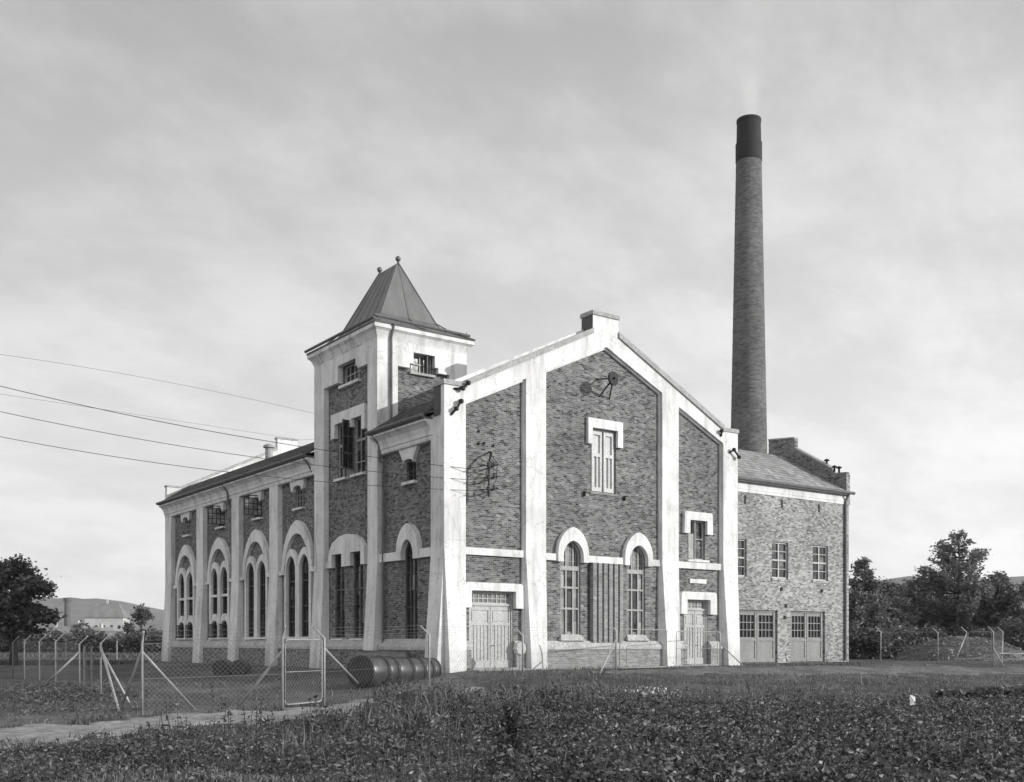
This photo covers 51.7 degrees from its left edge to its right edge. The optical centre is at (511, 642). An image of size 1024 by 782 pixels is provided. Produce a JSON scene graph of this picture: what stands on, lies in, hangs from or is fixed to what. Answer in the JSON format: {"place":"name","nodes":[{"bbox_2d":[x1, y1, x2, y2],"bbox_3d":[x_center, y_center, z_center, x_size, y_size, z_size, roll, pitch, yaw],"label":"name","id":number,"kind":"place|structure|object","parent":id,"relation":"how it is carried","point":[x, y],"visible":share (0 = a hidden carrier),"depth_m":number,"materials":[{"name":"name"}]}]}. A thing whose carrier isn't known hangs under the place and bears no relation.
{"place":"outdoors","nodes":[
{"label":"outdoors","id":0,"kind":"place"},
{"bbox_2d":[32,597,163,637],"bbox_3d":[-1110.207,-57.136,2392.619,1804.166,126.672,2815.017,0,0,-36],"label":"hills","id":1,"kind":"structure","parent":0,"point":[80,608],"depth_m":2211.96,"materials":[{"name":"plant"}]},
{"bbox_2d":[0,686,483,748],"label":"path","id":2,"kind":"structure","parent":0,"point":[49,732],"depth_m":23.43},
{"bbox_2d":[356,650,411,657],"bbox_3d":[-5.872,0.650,48.078,0.560,0.546,4.100,0,0,-37],"label":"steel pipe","id":3,"kind":"object","parent":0,"point":[379,653],"visible":0.41,"depth_m":47.58,"materials":[{"name":"grey metal"}]},
{"bbox_2d":[0,649,1023,781],"bbox_3d":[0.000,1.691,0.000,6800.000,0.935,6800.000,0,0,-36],"label":"ground","id":4,"kind":"structure","parent":0,"point":[123,672],"depth_m":42.35,"materials":[{"name":"grey plant"}]},
{"bbox_2d":[7,636,42,652],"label":"bush","id":5,"kind":"object","parent":4,"relation":"on","point":[21,645],"visible":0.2,"depth_m":138.53,"materials":[{"name":"grey plant"}]},
{"bbox_2d":[0,551,66,664],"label":"broadleaf tree","id":6,"kind":"object","parent":4,"relation":"on","point":[21,581],"visible":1,"depth_m":84.35,"materials":[{"name":"black plant"}]},
{"bbox_2d":[12,634,87,683],"bbox_3d":[-21.083,0.787,46.840,1.628,2.332,16.931,0,0,-31],"label":"chain link fence","id":7,"kind":"object","parent":4,"relation":"on","point":[55,660],"visible":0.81,"depth_m":46.51,"materials":[{"name":"metal"}]},
{"bbox_2d":[30,626,77,652],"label":"bush","id":8,"kind":"object","parent":4,"relation":"on","point":[51,639],"visible":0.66,"depth_m":134.45,"materials":[{"name":"grey plant"}]},
{"bbox_2d":[42,623,71,636],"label":"house","id":9,"kind":"structure","parent":4,"relation":"on","point":[63,629],"depth_m":319.17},
{"bbox_2d":[63,598,71,625],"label":"factory chimney","id":10,"kind":"object","parent":4,"relation":"on","point":[67,619],"visible":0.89,"depth_m":518.88,"materials":[{"name":"concrete"}]},
{"bbox_2d":[0,679,139,721],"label":"weeds","id":11,"kind":"object","parent":4,"relation":"on","point":[45,692],"visible":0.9,"depth_m":32.42,"materials":[{"name":"grey plant"}]},
{"bbox_2d":[0,651,161,664],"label":"meadow grass","id":12,"kind":"structure","parent":4,"relation":"on","point":[127,658],"depth_m":105.72,"materials":[{"name":"grey plant"}]},
{"bbox_2d":[83,645,85,687],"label":"wire gate","id":13,"kind":"structure","parent":4,"relation":"on","point":[84,664],"depth_m":37.66,"materials":[{"name":"grey metal"}]},
{"bbox_2d":[67,620,109,652],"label":"bush","id":14,"kind":"object","parent":4,"relation":"on","point":[93,641],"visible":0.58,"depth_m":139.17,"materials":[{"name":"grey plant"}]},
{"bbox_2d":[90,645,92,695],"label":"wire gate","id":15,"kind":"structure","parent":4,"relation":"on","point":[91,665],"depth_m":34.68,"materials":[{"name":"grey metal"}]},
{"bbox_2d":[88,623,114,636],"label":"house","id":16,"kind":"structure","parent":4,"relation":"on","point":[101,628],"depth_m":329.48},
{"bbox_2d":[83,600,130,632],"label":"house","id":17,"kind":"structure","parent":4,"relation":"on","point":[115,616],"depth_m":415.29,"materials":[{"name":"white paint"}]},
{"bbox_2d":[100,633,129,709],"bbox_3d":[-11.494,0.823,31.147,0.802,2.267,5.668,0,0,-26],"label":"fence post","id":18,"kind":"object","parent":4,"relation":"on","point":[105,660],"visible":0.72,"depth_m":32.96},
{"bbox_2d":[104,630,138,652],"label":"bush","id":19,"kind":"object","parent":4,"relation":"on","point":[112,642],"visible":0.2,"depth_m":139.11,"materials":[{"name":"grey plant"}]},
{"bbox_2d":[120,621,138,636],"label":"young tree","id":20,"kind":"object","parent":4,"relation":"on","point":[127,627],"visible":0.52,"depth_m":159.63,"materials":[{"name":"grey plant"}]},
{"bbox_2d":[118,625,162,653],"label":"bush","id":21,"kind":"object","parent":4,"relation":"on","point":[129,642],"visible":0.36,"depth_m":129.07,"materials":[{"name":"grey plant"}]},
{"bbox_2d":[128,603,155,628],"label":"young tree","id":22,"kind":"object","parent":4,"relation":"on","point":[142,614],"visible":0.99,"depth_m":149.73,"materials":[{"name":"grey plant"}]},
{"bbox_2d":[133,630,162,653],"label":"bush","id":23,"kind":"object","parent":4,"relation":"on","point":[149,639],"visible":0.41,"depth_m":127.15,"materials":[{"name":"grey plant"}]},
{"bbox_2d":[0,692,388,747],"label":"verge grass","id":24,"kind":"structure","parent":4,"relation":"on","point":[86,720],"depth_m":24.18,"materials":[{"name":"plant"}]},
{"bbox_2d":[0,718,404,781],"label":"weeds","id":25,"kind":"object","parent":4,"relation":"on","point":[121,760],"visible":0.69,"depth_m":15.23,"materials":[{"name":"grey plant"}]},
{"bbox_2d":[120,626,285,714],"bbox_3d":[-8.408,0.760,28.617,3.978,2.425,2.642,0,0,-26],"label":"chain link fence","id":26,"kind":"object","parent":4,"relation":"on","point":[142,653],"visible":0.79,"depth_m":27.86,"materials":[{"name":"metal"}]},
{"bbox_2d":[212,660,231,675],"bbox_3d":[-14.755,1.331,54.000,0.881,0.881,0.970,0,0,0],"label":"steel drum","id":27,"kind":"object","parent":4,"relation":"on","point":[216,668],"visible":0.84,"depth_m":53.52,"materials":[{"name":"grey metal"}]},
{"bbox_2d":[229,660,250,675],"bbox_3d":[-13.895,1.331,54.000,0.881,0.881,0.970,0,0,0],"label":"steel drum","id":28,"kind":"object","parent":4,"relation":"on","point":[244,666],"visible":0.77,"depth_m":53.52,"materials":[{"name":"grey metal"}]},
{"bbox_2d":[285,639,321,704],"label":"wire gate","id":29,"kind":"structure","parent":4,"relation":"on","point":[305,640],"depth_m":29.48,"materials":[{"name":"grey metal"}]},
{"bbox_2d":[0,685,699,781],"bbox_3d":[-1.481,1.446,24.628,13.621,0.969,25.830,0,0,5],"label":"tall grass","id":30,"kind":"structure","parent":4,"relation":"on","point":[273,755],"depth_m":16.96,"materials":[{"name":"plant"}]},
{"bbox_2d":[0,675,710,781],"bbox_3d":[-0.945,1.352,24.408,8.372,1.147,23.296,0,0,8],"label":"weeds","id":31,"kind":"object","parent":4,"relation":"on","point":[429,735],"visible":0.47,"depth_m":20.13,"materials":[{"name":"grey plant"}]},
{"bbox_2d":[624,685,682,696],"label":"flowers","id":32,"kind":"object","parent":31,"relation":"on","point":[653,692],"visible":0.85,"depth_m":32.87,"materials":[{"name":"white plant"}]},
{"bbox_2d":[349,655,390,686],"bbox_3d":[-5.531,1.124,41.060,1.234,1.251,1.074,0,0,31],"label":"steel drum","id":33,"kind":"object","parent":4,"relation":"on","point":[379,671],"visible":0.83,"depth_m":40.69,"materials":[{"name":"grey metal"}]},
{"bbox_2d":[385,656,400,685],"bbox_3d":[-5.083,1.138,41.801,1.195,1.205,0.657,0,0,31],"label":"steel drum","id":34,"kind":"object","parent":4,"relation":"on","point":[394,664],"visible":0.41,"depth_m":41.60,"materials":[{"name":"grey metal"}]},
{"bbox_2d":[394,657,414,683],"bbox_3d":[-4.655,1.151,42.508,1.158,1.174,0.993,0,0,31],"label":"steel drum","id":35,"kind":"object","parent":4,"relation":"on","point":[405,668],"visible":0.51,"depth_m":42.32,"materials":[{"name":"grey metal"}]},
{"bbox_2d":[410,657,425,680],"bbox_3d":[-4.191,1.165,43.275,1.118,1.130,0.796,0,0,31],"label":"steel drum","id":36,"kind":"object","parent":4,"relation":"on","point":[419,667],"visible":0.34,"depth_m":43.09,"materials":[{"name":"grey metal"}]},
{"bbox_2d":[420,658,434,678],"bbox_3d":[-3.821,1.177,43.885,1.086,1.096,0.626,0,0,31],"label":"steel drum","id":37,"kind":"object","parent":4,"relation":"on","point":[432,672],"visible":0.3,"depth_m":43.73,"materials":[{"name":"grey metal"}]},
{"bbox_2d":[430,658,441,677],"bbox_3d":[-3.524,1.186,44.377,1.060,1.068,0.518,0,0,31],"label":"steel drum","id":38,"kind":"object","parent":4,"relation":"on","point":[438,670],"visible":0.25,"depth_m":44.19,"materials":[{"name":"grey metal"}]},
{"bbox_2d":[156,256,740,672],"bbox_3d":[-6.396,-8.940,65.752,19.340,21.680,38.500,0,0,-36],"label":"power station","id":39,"kind":"object","parent":4,"relation":"on","point":[601,451],"visible":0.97,"depth_m":52.11,"materials":[{"name":"grey brick"}]},
{"bbox_2d":[176,568,185,638],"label":"window","id":40,"kind":"structure","parent":39,"relation":"in","point":[180,631],"depth_m":73.90,"materials":[{"name":"paint"}]},
{"bbox_2d":[181,512,191,536],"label":"window","id":41,"kind":"structure","parent":39,"relation":"in","point":[188,515],"depth_m":73.06,"materials":[{"name":"grey paint"}]},
{"bbox_2d":[184,566,195,639],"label":"window","id":42,"kind":"structure","parent":39,"relation":"in","point":[189,620],"depth_m":72.49,"materials":[{"name":"paint"}]},
{"bbox_2d":[208,562,219,639],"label":"window","id":43,"kind":"structure","parent":39,"relation":"in","point":[213,618],"depth_m":68.71,"materials":[{"name":"paint"}]},
{"bbox_2d":[208,502,226,529],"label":"window","id":44,"kind":"structure","parent":39,"relation":"in","point":[216,514],"depth_m":67.57,"materials":[{"name":"glass"}]},
{"bbox_2d":[218,560,230,639],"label":"window","id":45,"kind":"structure","parent":39,"relation":"in","point":[224,618],"depth_m":67.32,"materials":[{"name":"paint"}]},
{"bbox_2d":[243,556,256,638],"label":"window","id":46,"kind":"structure","parent":39,"relation":"in","point":[250,579],"depth_m":64.08,"materials":[{"name":"glass"}]},
{"bbox_2d":[244,491,263,520],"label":"window","id":47,"kind":"structure","parent":39,"relation":"in","point":[253,503],"depth_m":62.70,"materials":[{"name":"glass"}]},
{"bbox_2d":[255,554,268,638],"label":"window","id":48,"kind":"structure","parent":39,"relation":"in","point":[264,580],"depth_m":62.63,"materials":[{"name":"paint"}]},
{"bbox_2d":[284,549,297,638],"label":"window","id":49,"kind":"structure","parent":39,"relation":"in","point":[290,577],"depth_m":59.34,"materials":[{"name":"paint"}]},
{"bbox_2d":[290,478,306,510],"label":"window","id":50,"kind":"structure","parent":39,"relation":"in","point":[302,483],"depth_m":58.36,"materials":[{"name":"grey paint"}]},
{"bbox_2d":[296,547,312,638],"bbox_3d":[-11.228,-2.690,57.512,0.370,5.020,1.730,0,0,-36],"label":"window","id":51,"kind":"structure","parent":39,"relation":"in","point":[307,576],"depth_m":57.95,"materials":[{"name":"paint"}]},
{"bbox_2d":[331,555,345,639],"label":"window","id":52,"kind":"structure","parent":39,"relation":"in","point":[340,570],"depth_m":54.64,"materials":[{"name":"glass"}]},
{"bbox_2d":[333,425,348,481],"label":"window","id":53,"kind":"structure","parent":39,"relation":"in","point":[343,473],"depth_m":54.49,"materials":[{"name":"grey paint"}]},
{"bbox_2d":[338,364,361,389],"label":"window","id":54,"kind":"structure","parent":39,"relation":"in","point":[353,374],"depth_m":53.55,"materials":[{"name":"white paint"}]},
{"bbox_2d":[342,418,365,477],"bbox_3d":[-7.760,-9.738,52.498,0.800,2.916,1.410,0,0,-36],"label":"window","id":55,"kind":"structure","parent":39,"relation":"in","point":[347,432],"depth_m":52.90,"materials":[{"name":"grey paint"}]},
{"bbox_2d":[349,552,363,639],"bbox_3d":[-7.616,-2.308,52.683,0.450,4.416,1.300,0,0,-36],"label":"window","id":56,"kind":"structure","parent":39,"relation":"in","point":[359,568],"depth_m":52.94,"materials":[{"name":"glass"}]},
{"bbox_2d":[396,523,421,638],"bbox_3d":[-4.672,-2.782,48.493,0.420,5.356,1.960,0,0,-36],"label":"window","id":57,"kind":"structure","parent":39,"relation":"in","point":[409,532],"depth_m":48.65,"materials":[{"name":"paint"}]},
{"bbox_2d":[398,445,420,485],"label":"window","id":58,"kind":"structure","parent":39,"relation":"in","point":[406,454],"depth_m":48.56,"materials":[{"name":"paint"}]},
{"bbox_2d":[409,355,435,377],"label":"window","id":59,"kind":"structure","parent":39,"relation":"in","point":[421,366],"depth_m":52.38,"materials":[{"name":"white paint"}]},
{"bbox_2d":[466,582,523,667],"bbox_3d":[-0.887,-0.730,47.494,3.175,3.860,0.450,0,0,-36],"label":"door","id":60,"kind":"structure","parent":39,"relation":"in","point":[488,613],"depth_m":47.58,"materials":[{"name":"paint"}]},
{"bbox_2d":[555,527,588,640],"bbox_3d":[2.787,-2.770,50.173,1.860,5.380,0.500,0,0,-36],"label":"window","id":61,"kind":"structure","parent":39,"relation":"in","point":[567,552],"depth_m":50.27,"materials":[{"name":"grey paint"}]},
{"bbox_2d":[586,417,622,496],"bbox_3d":[4.453,-8.980,51.410,2.230,3.640,0.380,0,0,-36],"label":"window","id":62,"kind":"structure","parent":39,"relation":"in","point":[601,441],"depth_m":51.38,"materials":[{"name":"paint"}]},
{"bbox_2d":[622,532,652,640],"bbox_3d":[6.183,-2.770,52.645,1.860,5.380,0.500,0,0,-36],"label":"window","id":63,"kind":"structure","parent":39,"relation":"in","point":[633,557],"depth_m":52.74,"materials":[{"name":"grey paint"}]},
{"bbox_2d":[682,511,712,562],"bbox_3d":[9.624,-5.480,55.173,2.100,2.600,0.460,0,0,-36],"label":"window","id":64,"kind":"structure","parent":39,"relation":"in","point":[694,529],"depth_m":55.16,"materials":[{"name":"white paint"}]},
{"bbox_2d":[679,591,716,663],"bbox_3d":[9.643,-0.710,55.156,2.630,3.820,0.450,0,0,-36],"label":"door","id":65,"kind":"structure","parent":39,"relation":"in","point":[695,607],"depth_m":55.25,"materials":[{"name":"paint"}]},
{"bbox_2d":[313,624,616,705],"bbox_3d":[-3.016,0.568,40.556,6.624,2.809,20.001,0,0,32],"label":"chain link fence","id":66,"kind":"object","parent":4,"relation":"on","point":[352,677],"visible":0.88,"depth_m":36.98,"materials":[{"name":"metal"}]},
{"bbox_2d":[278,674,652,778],"bbox_3d":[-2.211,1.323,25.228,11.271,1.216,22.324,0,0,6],"label":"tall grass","id":67,"kind":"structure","parent":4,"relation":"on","point":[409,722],"depth_m":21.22,"materials":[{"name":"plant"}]},
{"bbox_2d":[493,683,528,766],"bbox_3d":[-0.019,1.249,15.457,0.535,1.298,0.475,0,0,0],"label":"tall weed","id":68,"kind":"object","parent":4,"relation":"on","point":[513,730],"visible":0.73,"depth_m":15.43,"materials":[{"name":"black plant"}]},
{"bbox_2d":[0,765,1023,781],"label":"verge grass","id":69,"kind":"structure","parent":4,"relation":"on","point":[245,778],"depth_m":13.71,"materials":[{"name":"plant"}]},
{"bbox_2d":[513,642,525,669],"bbox_3d":[0.336,0.651,46.200,0.620,1.360,0.260,0,0,-36],"label":"gate post box","id":70,"kind":"object","parent":4,"relation":"on","point":[518,645],"visible":0.66,"depth_m":46.08,"materials":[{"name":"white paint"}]},
{"bbox_2d":[124,680,1019,781],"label":"weeds","id":71,"kind":"object","parent":4,"relation":"on","point":[360,739],"visible":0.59,"depth_m":17.84,"materials":[{"name":"grey plant"}]},
{"bbox_2d":[467,666,686,671],"bbox_3d":[3.335,1.325,49.488,12.600,0.250,1.247,0,0,-36],"label":"apron","id":72,"kind":"object","parent":4,"relation":"on","point":[562,668],"visible":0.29,"depth_m":48.36,"materials":[{"name":"concrete"}]},
{"bbox_2d":[619,629,666,667],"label":"wire gate","id":73,"kind":"structure","parent":4,"relation":"on","point":[630,648],"depth_m":49.06,"materials":[{"name":"grey metal"}]},
{"bbox_2d":[676,631,717,665],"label":"wire gate","id":74,"kind":"structure","parent":4,"relation":"on","point":[696,648],"depth_m":52.45,"materials":[{"name":"grey metal"}]},
{"bbox_2d":[443,662,1017,781],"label":"tall grass","id":75,"kind":"structure","parent":4,"relation":"on","point":[598,673],"depth_m":36.89,"materials":[{"name":"plant"}]},
{"bbox_2d":[441,661,1022,781],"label":"weeds","id":76,"kind":"object","parent":4,"relation":"on","point":[570,770],"visible":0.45,"depth_m":20.75,"materials":[{"name":"grey plant"}]},
{"bbox_2d":[471,688,1023,781],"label":"crop leaves","id":77,"kind":"object","parent":4,"relation":"on","point":[847,738],"visible":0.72,"depth_m":16.63,"materials":[{"name":"plant"}]},
{"bbox_2d":[731,114,766,453],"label":"smokestack","id":78,"kind":"object","parent":4,"relation":"on","point":[748,410],"visible":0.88,"depth_m":77.07,"materials":[{"name":"brick"}]},
{"bbox_2d":[738,437,855,662],"bbox_3d":[11.665,-6.025,69.025,13.740,15.650,15.460,0,0,-36],"label":"brick annex","id":79,"kind":"object","parent":4,"relation":"on","point":[793,543],"visible":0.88,"depth_m":64.35,"materials":[{"name":"brick"}]},
{"bbox_2d":[738,539,747,578],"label":"window","id":80,"kind":"structure","parent":79,"relation":"in","point":[741,542],"depth_m":61.46,"materials":[{"name":"white paint"}]},
{"bbox_2d":[739,610,776,662],"bbox_3d":[14.380,-0.350,62.226,3.690,3.100,0.250,0,0,-36],"label":"door","id":81,"kind":"structure","parent":79,"relation":"in","point":[757,628],"depth_m":62.21,"materials":[{"name":"paint"}]},
{"bbox_2d":[771,542,789,580],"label":"window","id":82,"kind":"structure","parent":79,"relation":"in","point":[779,550],"depth_m":63.43,"materials":[{"name":"white paint"}]},
{"bbox_2d":[790,611,823,661],"bbox_3d":[18.055,-0.350,64.900,3.540,3.100,0.250,0,0,-36],"label":"door","id":83,"kind":"structure","parent":79,"relation":"in","point":[806,628],"depth_m":64.87,"materials":[{"name":"paint"}]},
{"bbox_2d":[812,545,828,582],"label":"window","id":84,"kind":"structure","parent":79,"relation":"in","point":[819,552],"depth_m":65.71,"materials":[{"name":"white paint"}]},
{"bbox_2d":[849,626,893,658],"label":"bush","id":85,"kind":"object","parent":4,"relation":"on","point":[866,642],"visible":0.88,"depth_m":75.58,"materials":[{"name":"black plant"}]},
{"bbox_2d":[849,556,912,641],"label":"tree","id":86,"kind":"object","parent":4,"relation":"on","point":[861,614],"visible":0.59,"depth_m":91.38,"materials":[{"name":"grey plant"}]},
{"bbox_2d":[862,626,914,658],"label":"bush","id":87,"kind":"object","parent":4,"relation":"on","point":[895,648],"visible":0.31,"depth_m":77.46,"materials":[{"name":"grey plant"}]},
{"bbox_2d":[858,578,922,630],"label":"tree","id":88,"kind":"object","parent":4,"relation":"on","point":[889,590],"visible":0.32,"depth_m":97.04,"materials":[{"name":"grey plant"}]},
{"bbox_2d":[884,622,930,658],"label":"bush","id":89,"kind":"object","parent":4,"relation":"on","point":[915,637],"visible":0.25,"depth_m":79.71,"materials":[{"name":"grey plant"}]},
{"bbox_2d":[875,626,966,663],"bbox_3d":[24.162,0.230,63.072,5.918,2.357,1.568,0,0,-7],"label":"chain link fence","id":90,"kind":"object","parent":4,"relation":"on","point":[965,637],"visible":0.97,"depth_m":62.97,"materials":[{"name":"metal"}]},
{"bbox_2d":[894,574,955,634],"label":"tree","id":91,"kind":"object","parent":4,"relation":"on","point":[905,593],"visible":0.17,"depth_m":102.98,"materials":[{"name":"grey plant"}]},
{"bbox_2d":[901,621,952,642],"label":"bush","id":92,"kind":"object","parent":4,"relation":"on","point":[928,632],"visible":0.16,"depth_m":83.25,"materials":[{"name":"grey plant"}]},
{"bbox_2d":[892,528,1023,635],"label":"tree","id":93,"kind":"object","parent":4,"relation":"on","point":[955,579],"visible":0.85,"depth_m":98.76,"materials":[{"name":"grey plant"}]},
{"bbox_2d":[897,636,1023,660],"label":"dirt mound","id":94,"kind":"object","parent":4,"relation":"on","point":[921,655],"visible":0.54,"depth_m":70.02,"materials":[{"name":"soil"}]},
{"bbox_2d":[890,636,1023,661],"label":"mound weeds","id":95,"kind":"object","parent":94,"relation":"on","point":[984,639],"visible":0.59,"depth_m":70.58,"materials":[{"name":"grey plant"}]},
{"bbox_2d":[928,683,1023,701],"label":"crop leaves","id":96,"kind":"object","parent":4,"relation":"on","point":[961,691],"visible":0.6,"depth_m":32.04,"materials":[{"name":"plant"}]},
{"bbox_2d":[955,624,1005,639],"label":"bush","id":97,"kind":"object","parent":4,"relation":"on","point":[971,633],"visible":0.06,"depth_m":89.83,"materials":[{"name":"grey plant"}]},
{"bbox_2d":[948,570,1023,635],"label":"tree","id":98,"kind":"object","parent":4,"relation":"on","point":[997,601],"visible":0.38,"depth_m":96.77,"materials":[{"name":"grey plant"}]},
{"bbox_2d":[988,627,1003,665],"bbox_3d":[29.539,0.242,63.869,0.838,2.439,4.892,0,0,31],"label":"chain link fence","id":99,"kind":"object","parent":4,"relation":"on","point":[1001,660],"visible":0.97,"depth_m":63.32,"materials":[{"name":"metal"}]},
{"bbox_2d":[977,616,1023,645],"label":"bush","id":100,"kind":"object","parent":4,"relation":"on","point":[999,625],"visible":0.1,"depth_m":83.93,"materials":[{"name":"grey plant"}]},
{"bbox_2d":[982,579,1023,637],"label":"tree","id":101,"kind":"object","parent":4,"relation":"on","point":[1019,591],"visible":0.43,"depth_m":95.41,"materials":[{"name":"grey plant"}]},
{"bbox_2d":[992,614,1023,649],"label":"bush","id":102,"kind":"object","parent":4,"relation":"on","point":[1014,640],"visible":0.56,"depth_m":79.89,"materials":[{"name":"grey plant"}]},
{"bbox_3d":[-28.569,-6.126,38.000,0.340,16.936,1.800,0,0,-36],"label":"utility pole","id":103,"kind":"object","parent":4,"relation":"on","visible":0},
{"bbox_2d":[0,411,478,479],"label":"power line","id":104,"kind":"object","parent":103,"relation":"attached to","point":[235,454],"visible":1,"depth_m":43.24,"materials":[{"name":"black metal"}]},
{"bbox_2d":[0,436,478,490],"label":"power line","id":105,"kind":"object","parent":103,"relation":"attached to","point":[225,471],"visible":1,"depth_m":43.10,"materials":[{"name":"black metal"}]},
{"bbox_2d":[1,386,481,468],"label":"power line","id":106,"kind":"object","parent":103,"relation":"attached to","point":[234,435],"visible":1,"depth_m":43.17,"materials":[{"name":"black metal"}]},
{"bbox_2d":[0,0,1023,609],"label":"sky","id":107,"kind":"structure","parent":0,"point":[203,194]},
{"bbox_2d":[586,665,1023,675],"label":"yard","id":108,"kind":"structure","parent":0,"point":[828,669],"depth_m":52.75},
{"bbox_2d":[850,576,1023,624],"bbox_3d":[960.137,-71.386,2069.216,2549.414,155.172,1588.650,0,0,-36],"label":"hills","id":109,"kind":"structure","parent":0,"point":[1015,580],"depth_m":1958.98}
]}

